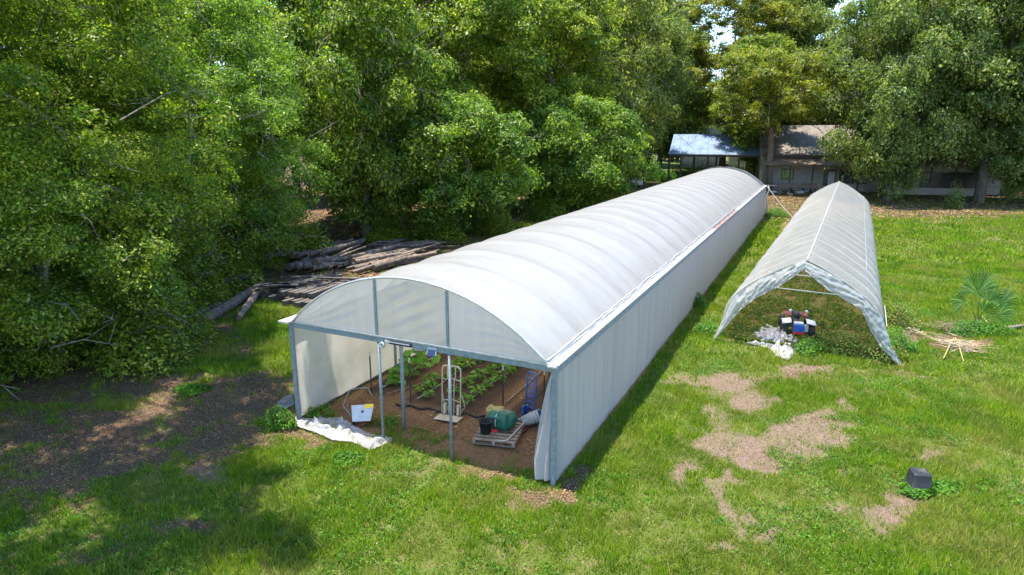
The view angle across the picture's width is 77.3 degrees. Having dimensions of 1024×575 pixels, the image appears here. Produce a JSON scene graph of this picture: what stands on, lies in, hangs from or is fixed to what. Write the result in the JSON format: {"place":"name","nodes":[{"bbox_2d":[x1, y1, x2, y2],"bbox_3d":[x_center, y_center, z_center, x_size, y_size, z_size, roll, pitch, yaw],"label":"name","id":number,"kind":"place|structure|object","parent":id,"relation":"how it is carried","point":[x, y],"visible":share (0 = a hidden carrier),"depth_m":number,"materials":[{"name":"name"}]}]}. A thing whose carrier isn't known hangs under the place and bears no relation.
{"place":"outdoors","nodes":[
{"label":"outdoors","id":0,"kind":"place"},
{"bbox_2d":[14,0,998,87],"label":"sky","id":1,"kind":"structure","parent":0,"point":[727,34],"materials":[{"name":"white"}]},
{"bbox_2d":[0,138,1023,574],"bbox_3d":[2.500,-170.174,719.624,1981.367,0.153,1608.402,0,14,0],"label":"ground","id":2,"kind":"structure","parent":0,"point":[514,382],"depth_m":14.47,"materials":[{"name":"plant"}]},
{"bbox_2d":[0,334,31,383],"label":"shrub","id":3,"kind":"object","parent":2,"relation":"on","point":[7,379],"visible":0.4,"depth_m":18.33,"materials":[{"name":"green plant"}]},
{"bbox_2d":[0,203,54,400],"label":"oak tree","id":4,"kind":"object","parent":2,"relation":"on","point":[1,277],"visible":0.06,"depth_m":18.28,"materials":[{"name":"green plant"}]},
{"bbox_2d":[0,6,92,160],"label":"forest tree","id":5,"kind":"object","parent":2,"relation":"on","point":[50,44],"visible":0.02,"depth_m":33.32,"materials":[{"name":"green plant"}]},
{"bbox_2d":[0,117,202,385],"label":"oak tree","id":6,"kind":"object","parent":2,"relation":"on","point":[48,198],"visible":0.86,"depth_m":17.39,"materials":[{"name":"green plant"}]},
{"bbox_2d":[0,0,203,281],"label":"oak tree","id":7,"kind":"object","parent":2,"relation":"on","point":[43,23],"visible":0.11,"depth_m":25.44,"materials":[{"name":"green plant"}]},
{"bbox_2d":[4,0,207,26],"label":"oak tree","id":8,"kind":"object","parent":2,"relation":"on","point":[148,2],"visible":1,"depth_m":17.20,"materials":[{"name":"green plant"}]},
{"bbox_2d":[0,0,249,371],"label":"oak tree","id":9,"kind":"object","parent":2,"relation":"on","point":[141,47],"visible":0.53,"depth_m":20.19,"materials":[{"name":"green plant"}]},
{"bbox_2d":[14,126,239,316],"bbox_3d":[-14.787,-2.304,24.622,8.134,7.568,8.200,12,18,39],"label":"oak tree","id":10,"kind":"object","parent":2,"relation":"on","point":[124,141],"visible":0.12,"depth_m":23.89,"materials":[{"name":"green plant"}]},
{"bbox_2d":[61,264,217,382],"bbox_3d":[-11.934,0.639,19.960,4.271,3.323,4.519,0,14,0],"label":"shrub","id":11,"kind":"object","parent":2,"relation":"on","point":[166,341],"visible":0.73,"depth_m":19.22,"materials":[{"name":"green plant"}]},
{"bbox_2d":[124,251,229,330],"bbox_3d":[-13.670,-0.644,24.341,4.449,3.669,4.423,0,14,0],"label":"shrub","id":12,"kind":"object","parent":2,"relation":"on","point":[200,283],"visible":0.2,"depth_m":25.06,"materials":[{"name":"green plant"}]},
{"bbox_2d":[27,0,340,291],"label":"oak tree","id":13,"kind":"object","parent":2,"relation":"on","point":[233,37],"visible":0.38,"depth_m":28.89,"materials":[{"name":"green plant"}]},
{"bbox_2d":[172,383,213,395],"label":"weed bush","id":14,"kind":"object","parent":2,"relation":"on","point":[182,389],"visible":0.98,"depth_m":17.52,"materials":[{"name":"green plant"}]},
{"bbox_2d":[100,0,330,229],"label":"oak tree","id":15,"kind":"object","parent":2,"relation":"on","point":[251,140],"visible":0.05,"depth_m":39.70,"materials":[{"name":"green plant"}]},
{"bbox_2d":[175,222,267,301],"bbox_3d":[-13.145,-1.395,27.735,4.114,3.523,3.935,0,14,0],"label":"shrub","id":16,"kind":"object","parent":2,"relation":"on","point":[241,284],"visible":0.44,"depth_m":27.80,"materials":[{"name":"green plant"}]},
{"bbox_2d":[198,286,253,324],"bbox_3d":[-11.265,0.657,25.771,0.493,0.485,4.806,0,14,2],"label":"log","id":17,"kind":"object","parent":2,"relation":"on","point":[221,309],"visible":0.68,"depth_m":25.16,"materials":[{"name":"grey wood"}]},
{"bbox_2d":[180,153,311,284],"bbox_3d":[-13.261,-3.271,30.752,6.850,6.373,6.905,9,16,32],"label":"oak tree","id":18,"kind":"object","parent":2,"relation":"on","point":[292,211],"visible":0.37,"depth_m":29.96,"materials":[{"name":"green plant"}]},
{"bbox_2d":[236,282,265,320],"bbox_3d":[-10.721,0.523,26.110,0.427,0.488,4.350,-2,14,-9],"label":"log","id":19,"kind":"object","parent":2,"relation":"on","point":[251,300],"visible":0.92,"depth_m":25.85,"materials":[{"name":"wood"}]},
{"bbox_2d":[259,404,297,430],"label":"weed bush","id":20,"kind":"object","parent":2,"relation":"on","point":[290,421],"visible":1,"depth_m":15.40,"materials":[{"name":"green plant"}]},
{"bbox_2d":[277,394,293,407],"bbox_3d":[-5.984,2.999,16.887,0.422,0.032,0.894,-6,15,-22],"label":"plastic sheet","id":21,"kind":"object","parent":2,"relation":"on","point":[287,401],"visible":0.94,"depth_m":16.86,"materials":[{"name":"plastic"}]},
{"bbox_2d":[294,297,315,307],"bbox_3d":[-7.996,0.351,27.323,0.230,0.200,3.328,7,15,25],"label":"timber sleeper","id":22,"kind":"object","parent":2,"relation":"on","point":[298,303],"visible":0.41,"depth_m":25.97,"materials":[{"name":"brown wood"}]},
{"bbox_2d":[307,280,349,298],"bbox_3d":[-7.838,0.061,27.538,0.230,0.200,2.622,6,15,22],"label":"timber sleeper","id":23,"kind":"object","parent":22,"relation":"on","point":[313,294],"visible":0.7,"depth_m":26.92,"materials":[{"name":"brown wood"}]},
{"bbox_2d":[273,210,337,262],"bbox_3d":[-11.557,-2.987,35.787,3.498,2.756,3.660,0,14,0],"label":"shrub","id":24,"kind":"object","parent":2,"relation":"on","point":[310,244],"visible":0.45,"depth_m":35.42,"materials":[{"name":"green plant"}]},
{"bbox_2d":[293,403,336,418],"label":"weed bush","id":25,"kind":"object","parent":2,"relation":"on","point":[314,413],"visible":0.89,"depth_m":15.99,"materials":[{"name":"green plant"}]},
{"bbox_2d":[295,416,391,448],"bbox_3d":[-4.133,3.269,15.284,2.932,0.276,0.904,9,17,33],"label":"plastic sheet","id":26,"kind":"object","parent":2,"relation":"on","point":[343,430],"visible":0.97,"depth_m":15.14,"materials":[{"name":"plastic"}]},
{"bbox_2d":[331,450,370,467],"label":"weed bush","id":27,"kind":"object","parent":2,"relation":"on","point":[352,459],"visible":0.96,"depth_m":13.86,"materials":[{"name":"green plant"}]},
{"bbox_2d":[260,0,450,218],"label":"oak tree","id":28,"kind":"object","parent":2,"relation":"on","point":[281,5],"visible":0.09,"depth_m":46.07,"materials":[{"name":"green plant"}]},
{"bbox_2d":[343,387,373,427],"bbox_3d":[-3.801,2.982,15.927,0.715,0.586,1.209,-6,15,-21],"label":"spreader","id":29,"kind":"object","parent":2,"relation":"on","point":[362,412],"visible":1,"depth_m":15.59,"materials":[{"name":"white plastic"}]},
{"bbox_2d":[259,0,471,237],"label":"oak tree","id":30,"kind":"object","parent":2,"relation":"on","point":[393,37],"visible":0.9,"depth_m":37.80,"materials":[{"name":"green plant"}]},
{"bbox_2d":[371,412,401,428],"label":"weed bush","id":31,"kind":"object","parent":2,"relation":"on","point":[390,419],"visible":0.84,"depth_m":15.56,"materials":[{"name":"green plant"}]},
{"bbox_2d":[365,214,410,244],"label":"shrub","id":32,"kind":"object","parent":2,"relation":"on","point":[391,232],"visible":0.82,"depth_m":40.24,"materials":[{"name":"green plant"}]},
{"bbox_2d":[391,257,429,266],"bbox_3d":[-5.613,-1.421,34.527,0.317,0.446,4.356,13,19,43],"label":"pole","id":33,"kind":"object","parent":2,"relation":"on","point":[412,261],"visible":0.36,"depth_m":34.60,"materials":[{"name":"brown wood"}]},
{"bbox_2d":[371,253,415,270],"bbox_3d":[-6.131,-1.371,33.628,0.332,0.318,3.472,8,16,28],"label":"pole","id":34,"kind":"object","parent":33,"relation":"on","point":[379,265],"visible":0.94,"depth_m":32.96,"materials":[{"name":"beige wood"}]},
{"bbox_2d":[368,251,436,264],"bbox_3d":[-5.775,-1.538,34.312,0.327,0.306,4.452,12,18,40],"label":"pole","id":35,"kind":"object","parent":33,"relation":"on","point":[418,256],"visible":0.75,"depth_m":34.87,"materials":[{"name":"wood"}]},
{"bbox_2d":[385,348,440,385],"bbox_3d":[-2.773,2.168,17.965,1.604,1.110,0.728,-4,14,-15],"label":"squash vine","id":36,"kind":"object","parent":2,"relation":"on","point":[395,378],"visible":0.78,"depth_m":17.92,"materials":[{"name":"green plant"}]},
{"bbox_2d":[406,211,467,244],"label":"shrub","id":37,"kind":"object","parent":2,"relation":"on","point":[454,234],"visible":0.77,"depth_m":40.42,"materials":[{"name":"green plant"}]},
{"bbox_2d":[396,403,484,417],"bbox_3d":[-1.853,3.145,16.365,2.462,0.052,0.166,4,15,18],"label":"hose","id":38,"kind":"object","parent":2,"relation":"on","point":[433,409],"visible":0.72,"depth_m":16.44,"materials":[{"name":"black plastic"}]},
{"bbox_2d":[434,365,465,422],"bbox_3d":[-1.522,2.579,15.901,0.640,1.319,0.628,5,11,18],"label":"hand truck","id":39,"kind":"object","parent":2,"relation":"on","point":[444,416],"visible":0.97,"depth_m":15.95,"materials":[{"name":"beige paint"}]},
{"bbox_2d":[369,85,549,240],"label":"oak tree","id":40,"kind":"object","parent":2,"relation":"on","point":[478,183],"visible":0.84,"depth_m":40.17,"materials":[{"name":"green plant"}]},
{"bbox_2d":[374,0,565,210],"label":"oak tree","id":41,"kind":"object","parent":2,"relation":"on","point":[514,19],"visible":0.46,"depth_m":49.18,"materials":[{"name":"green plant"}]},
{"bbox_2d":[335,315,607,453],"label":"mulch","id":42,"kind":"object","parent":2,"relation":"on","point":[438,413],"visible":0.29,"depth_m":16.03,"materials":[{"name":"soil"}]},
{"bbox_2d":[472,422,524,447],"bbox_3d":[-0.300,3.413,15.003,1.000,0.130,1.060,3,14,13],"label":"pallet","id":43,"kind":"object","parent":42,"relation":"on","point":[478,435],"visible":0.74,"depth_m":14.69,"materials":[{"name":"grey wood"}]},
{"bbox_2d":[477,414,491,434],"bbox_3d":[-0.618,3.186,14.836,0.332,0.402,0.321,10,17,36],"label":"bucket","id":44,"kind":"object","parent":43,"relation":"on","point":[485,424],"visible":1,"depth_m":14.77,"materials":[{"name":"black plastic"}]},
{"bbox_2d":[486,404,517,429],"bbox_3d":[-0.271,3.102,15.194,0.794,0.485,0.547,5,15,20],"label":"tarp bundle","id":45,"kind":"object","parent":43,"relation":"on","point":[501,417],"visible":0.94,"depth_m":15.00,"materials":[{"name":"plastic"}]},
{"bbox_2d":[461,202,516,236],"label":"shrub","id":46,"kind":"object","parent":2,"relation":"on","point":[503,228],"visible":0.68,"depth_m":43.74,"materials":[{"name":"green plant"}]},
{"bbox_2d":[0,179,1023,574],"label":"lawn grass","id":47,"kind":"structure","parent":2,"relation":"on","point":[972,251],"depth_m":13.51,"materials":[{"name":"plant"}]},
{"bbox_2d":[0,278,1023,574],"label":"lawn weeds","id":48,"kind":"object","parent":2,"relation":"on","point":[88,542],"visible":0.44,"depth_m":12.74,"materials":[{"name":"green plant"}]},
{"bbox_2d":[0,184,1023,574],"bbox_3d":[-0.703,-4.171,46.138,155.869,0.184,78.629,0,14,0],"label":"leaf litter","id":49,"kind":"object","parent":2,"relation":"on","point":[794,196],"visible":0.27,"depth_m":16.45,"materials":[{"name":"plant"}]},
{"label":"pole","id":50,"kind":"object","parent":49,"relation":"on","visible":0},
{"bbox_2d":[313,248,344,258],"bbox_3d":[-10.147,-1.886,35.620,0.121,0.118,3.063,4,14,16],"label":"pole","id":51,"kind":"object","parent":50,"relation":"on","point":[328,253],"visible":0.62,"depth_m":35.38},
{"bbox_2d":[315,238,353,255],"bbox_3d":[-10.057,-2.336,36.458,0.308,0.295,4.541,3,14,12],"label":"log","id":52,"kind":"object","parent":51,"relation":"on","point":[348,240],"visible":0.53,"depth_m":37.32,"materials":[{"name":"wood"}]},
{"bbox_2d":[308,239,363,256],"bbox_3d":[-9.797,-2.245,35.925,0.292,0.285,4.518,6,15,23],"label":"log","id":53,"kind":"object","parent":52,"relation":"on","point":[316,252],"visible":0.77,"depth_m":34.58,"materials":[{"name":"wood"}]},
{"bbox_2d":[319,238,365,255],"bbox_3d":[-9.511,-2.337,36.235,0.303,0.270,4.512,4,14,17],"label":"log","id":54,"kind":"object","parent":53,"relation":"on","point":[334,249],"visible":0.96,"depth_m":35.58,"materials":[{"name":"brown wood"}]},
{"bbox_2d":[278,167,769,486],"bbox_3d":[8.037,-3.274,34.368,7.272,4.106,47.220,7,15,25],"label":"greenhouse","id":55,"kind":"object","parent":2,"relation":"on","point":[545,295],"visible":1,"depth_m":15.94,"materials":[{"name":"plastic"}]},
{"bbox_2d":[518,371,540,420],"bbox_3d":[0.472,2.664,15.748,0.518,1.239,0.470,-5,13,-44],"label":"hand truck","id":56,"kind":"object","parent":2,"relation":"on","point":[526,408],"visible":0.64,"depth_m":15.74,"materials":[{"name":"blue paint"}]},
{"bbox_2d":[520,410,539,424],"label":"stacked buckets","id":57,"kind":"object","parent":2,"relation":"on","point":[532,417],"visible":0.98,"depth_m":15.37,"materials":[{"name":"grey plastic"}]},
{"bbox_2d":[522,188,569,221],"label":"shrub","id":58,"kind":"object","parent":2,"relation":"on","point":[544,214],"visible":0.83,"depth_m":50.48,"materials":[{"name":"green plant"}]},
{"bbox_2d":[471,0,631,187],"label":"oak tree","id":59,"kind":"object","parent":2,"relation":"on","point":[581,29],"visible":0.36,"depth_m":57.14,"materials":[{"name":"green plant"}]},
{"bbox_2d":[516,91,651,213],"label":"oak tree","id":60,"kind":"object","parent":2,"relation":"on","point":[558,131],"visible":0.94,"depth_m":49.95,"materials":[{"name":"green plant"}]},
{"bbox_2d":[535,0,681,193],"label":"oak tree","id":61,"kind":"object","parent":2,"relation":"on","point":[646,58],"visible":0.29,"depth_m":64.79,"materials":[{"name":"green plant"}]},
{"bbox_2d":[564,124,660,196],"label":"oak tree","id":62,"kind":"object","parent":2,"relation":"on","point":[649,140],"visible":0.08,"depth_m":62.66,"materials":[{"name":"green plant"}]},
{"bbox_2d":[579,0,702,157],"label":"oak tree","id":63,"kind":"object","parent":2,"relation":"on","point":[678,44],"visible":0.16,"depth_m":78.21,"materials":[{"name":"green plant"}]},
{"bbox_2d":[608,15,717,172],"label":"oak tree","id":64,"kind":"object","parent":2,"relation":"on","point":[693,98],"visible":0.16,"depth_m":95.90,"materials":[{"name":"green plant"}]},
{"bbox_2d":[657,168,678,181],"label":"shrub","id":65,"kind":"object","parent":2,"relation":"on","point":[663,177],"visible":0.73,"depth_m":88.09,"materials":[{"name":"green plant"}]},
{"bbox_2d":[657,0,721,166],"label":"oak tree","id":66,"kind":"object","parent":2,"relation":"on","point":[683,5],"visible":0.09,"depth_m":114.93,"materials":[{"name":"green plant"}]},
{"bbox_2d":[682,127,720,167],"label":"tree","id":67,"kind":"object","parent":2,"relation":"on","point":[711,159],"visible":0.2,"depth_m":118.64,"materials":[{"name":"green plant"}]},
{"bbox_2d":[693,320,725,334],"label":"weed bush","id":68,"kind":"object","parent":2,"relation":"on","point":[703,326],"visible":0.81,"depth_m":22.67,"materials":[{"name":"green plant"}]},
{"bbox_2d":[667,134,759,181],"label":"open shed","id":69,"kind":"structure","parent":2,"relation":"on","point":[708,145],"depth_m":85.33,"materials":[{"name":"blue metal"}]},
{"bbox_2d":[658,0,809,166],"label":"broadleaf tree","id":70,"kind":"object","parent":2,"relation":"on","point":[743,21],"visible":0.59,"depth_m":86.94,"materials":[{"name":"green plant"}]},
{"bbox_2d":[706,33,819,176],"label":"oak tree","id":71,"kind":"object","parent":2,"relation":"on","point":[736,131],"visible":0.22,"depth_m":82.62,"materials":[{"name":"green plant"}]},
{"bbox_2d":[746,323,796,359],"bbox_3d":[9.002,1.655,21.776,1.784,0.302,3.525,10,17,35],"label":"plastic sheet","id":72,"kind":"object","parent":2,"relation":"on","point":[773,334],"visible":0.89,"depth_m":21.55,"materials":[{"name":"plastic"}]},
{"bbox_2d":[764,206,790,216],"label":"weed bush","id":73,"kind":"object","parent":2,"relation":"on","point":[780,213],"visible":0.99,"depth_m":52.97,"materials":[{"name":"green plant"}]},
{"bbox_2d":[704,44,854,191],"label":"broadleaf tree","id":74,"kind":"object","parent":2,"relation":"on","point":[786,107],"visible":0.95,"depth_m":70.62,"materials":[{"name":"green plant"}]},
{"bbox_2d":[730,0,846,120],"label":"oak tree","id":75,"kind":"object","parent":2,"relation":"on","point":[832,3],"visible":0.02,"depth_m":94.29,"materials":[{"name":"green plant"}]},
{"bbox_2d":[736,0,844,125],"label":"oak tree","id":76,"kind":"object","parent":2,"relation":"on","point":[803,36],"visible":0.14,"depth_m":88.33,"materials":[{"name":"green plant"}]},
{"bbox_2d":[778,308,815,336],"bbox_3d":[10.071,1.171,22.653,1.083,0.924,1.432,4,14,17],"label":"quad bike","id":77,"kind":"object","parent":2,"relation":"on","point":[800,327],"visible":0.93,"depth_m":22.20,"materials":[{"name":"plastic"}]},
{"bbox_2d":[776,183,817,192],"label":"bench","id":78,"kind":"object","parent":2,"relation":"on","point":[795,184],"visible":0.68,"depth_m":73.04,"materials":[{"name":"grey wood"}]},
{"bbox_2d":[727,262,884,356],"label":"tunnel weeds","id":79,"kind":"object","parent":2,"relation":"on","point":[736,330],"visible":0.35,"depth_m":24.30,"materials":[{"name":"green plant"}]},
{"bbox_2d":[713,181,903,366],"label":"hoop tunnel","id":80,"kind":"structure","parent":2,"relation":"on","point":[829,228],"depth_m":23.72,"materials":[{"name":"white plastic"}]},
{"bbox_2d":[792,336,827,355],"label":"weed bush","id":81,"kind":"object","parent":2,"relation":"on","point":[800,344],"visible":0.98,"depth_m":20.46,"materials":[{"name":"green plant"}]},
{"bbox_2d":[813,21,875,124],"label":"oak tree","id":82,"kind":"object","parent":2,"relation":"on","point":[822,120],"depth_m":89.96,"materials":[{"name":"green plant"}]},
{"bbox_2d":[819,326,876,357],"bbox_3d":[11.084,1.679,20.773,1.970,0.822,1.611,0,14,0],"label":"weed bush","id":83,"kind":"object","parent":2,"relation":"on","point":[847,341],"visible":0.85,"depth_m":20.63,"materials":[{"name":"green plant"}]},
{"bbox_2d":[854,328,908,365],"bbox_3d":[11.631,1.744,20.123,1.556,1.004,1.579,0,14,0],"label":"weed bush","id":84,"kind":"object","parent":2,"relation":"on","point":[880,351],"visible":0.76,"depth_m":19.86,"materials":[{"name":"green plant"}]},
{"bbox_2d":[756,125,1010,196],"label":"house","id":85,"kind":"structure","parent":2,"relation":"on","point":[798,158],"depth_m":74.28,"materials":[{"name":"grey wood"}]},
{"bbox_2d":[822,170,834,187],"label":"door","id":86,"kind":"structure","parent":85,"relation":"in","point":[829,175],"depth_m":74.48,"materials":[{"name":"grey plastic"}]},
{"bbox_2d":[838,170,866,183],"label":"window","id":87,"kind":"structure","parent":85,"relation":"in","point":[846,177],"depth_m":73.93,"materials":[{"name":"glass"}]},
{"bbox_2d":[919,171,977,188],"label":"window","id":88,"kind":"structure","parent":85,"relation":"in","point":[939,179],"depth_m":71.52,"materials":[{"name":"glass"}]},
{"bbox_2d":[878,299,923,329],"bbox_3d":[14.387,0.859,24.121,1.335,0.812,2.700,0,14,0],"label":"weed bush","id":89,"kind":"object","parent":2,"relation":"on","point":[898,320],"visible":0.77,"depth_m":23.76,"materials":[{"name":"green plant"}]},
{"bbox_2d":[886,326,918,353],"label":"weed bush","id":90,"kind":"object","parent":2,"relation":"on","point":[906,345],"visible":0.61,"depth_m":20.73,"materials":[{"name":"green plant"}]},
{"bbox_2d":[819,0,991,192],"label":"oak tree","id":91,"kind":"object","parent":2,"relation":"on","point":[883,52],"visible":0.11,"depth_m":67.94,"materials":[{"name":"green plant"}]},
{"bbox_2d":[813,0,1006,202],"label":"oak tree","id":92,"kind":"object","parent":2,"relation":"on","point":[891,148],"visible":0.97,"depth_m":59.62,"materials":[{"name":"green plant"}]},
{"bbox_2d":[904,467,931,490],"bbox_3d":[8.177,3.862,12.856,0.405,0.385,0.405,3,14,11],"label":"plastic tub","id":93,"kind":"object","parent":2,"relation":"on","point":[920,478],"visible":0.89,"depth_m":12.71,"materials":[{"name":"plastic"}]},
{"bbox_2d":[901,487,939,498],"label":"weed bush","id":94,"kind":"object","parent":2,"relation":"on","point":[917,493],"visible":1,"depth_m":12.56,"materials":[{"name":"green plant"}]},
{"bbox_2d":[898,479,965,496],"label":"weed bush","id":95,"kind":"object","parent":2,"relation":"on","point":[943,487],"visible":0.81,"depth_m":12.75,"materials":[{"name":"green plant"}]},
{"bbox_2d":[941,179,965,208],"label":"sapling","id":96,"kind":"object","parent":2,"relation":"on","point":[955,198],"visible":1,"depth_m":58.65,"materials":[{"name":"green plant"}]},
{"bbox_2d":[933,332,999,357],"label":"dead fronds","id":97,"kind":"object","parent":2,"relation":"on","point":[962,344],"visible":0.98,"depth_m":21.08,"materials":[{"name":"plant"}]},
{"bbox_2d":[912,0,1023,202],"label":"oak tree","id":98,"kind":"object","parent":2,"relation":"on","point":[995,65],"visible":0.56,"depth_m":58.19,"materials":[{"name":"green plant"}]},
{"bbox_2d":[949,319,1020,336],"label":"weed bush","id":99,"kind":"object","parent":2,"relation":"on","point":[988,328],"visible":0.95,"depth_m":22.45,"materials":[{"name":"green plant"}]},
{"bbox_2d":[949,266,1021,332],"bbox_3d":[17.195,0.614,22.885,2.708,2.853,1.104,0,14,0],"label":"palm","id":100,"kind":"object","parent":2,"relation":"on","point":[1004,316],"visible":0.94,"depth_m":22.95,"materials":[{"name":"green plant"}]},
{"bbox_2d":[959,42,1023,203],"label":"oak tree","id":101,"kind":"object","parent":2,"relation":"on","point":[1013,167],"visible":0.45,"depth_m":60.88,"materials":[{"name":"green plant"}]},
{"bbox_2d":[986,0,1023,154],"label":"oak tree","id":102,"kind":"object","parent":2,"relation":"on","point":[1009,1],"visible":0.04,"depth_m":59.68,"materials":[{"name":"green plant"}]},
{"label":"pole","id":103,"kind":"object","parent":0,"visible":0},
{"bbox_2d":[310,261,343,270],"bbox_3d":[-8.625,-1.452,34.227,0.331,0.321,4.964,10,17,35],"label":"pole","id":104,"kind":"object","parent":103,"relation":"on","point":[319,267],"visible":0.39,"depth_m":32.67,"materials":[{"name":"wood"}]},
{"bbox_2d":[323,253,363,262],"bbox_3d":[-8.978,-1.453,33.598,2.636,0.424,0.338,-11,18,-38],"label":"pole","id":105,"kind":"object","parent":104,"relation":"on","point":[343,258],"visible":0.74,"depth_m":33.62,"materials":[{"name":"wood"}]},
{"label":"pole","id":106,"kind":"object","parent":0,"visible":0},
{"bbox_2d":[352,259,380,269],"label":"pole","id":107,"kind":"object","parent":106,"relation":"on","point":[355,267],"visible":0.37,"depth_m":32.66,"materials":[{"name":"brown wood"}]},
{"bbox_2d":[351,247,407,261],"bbox_3d":[-7.131,-1.814,35.124,0.335,0.342,4.455,8,16,30],"label":"pole","id":108,"kind":"object","parent":107,"relation":"on","point":[360,257],"visible":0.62,"depth_m":34.39,"materials":[{"name":"wood"}]},
{"bbox_2d":[355,252,401,263],"bbox_3d":[-7.109,-1.579,34.139,2.783,0.278,0.256,-12,18,-41],"label":"pole","id":109,"kind":"object","parent":108,"relation":"on","point":[361,260],"visible":0.94,"depth_m":33.93,"materials":[{"name":"wood"}]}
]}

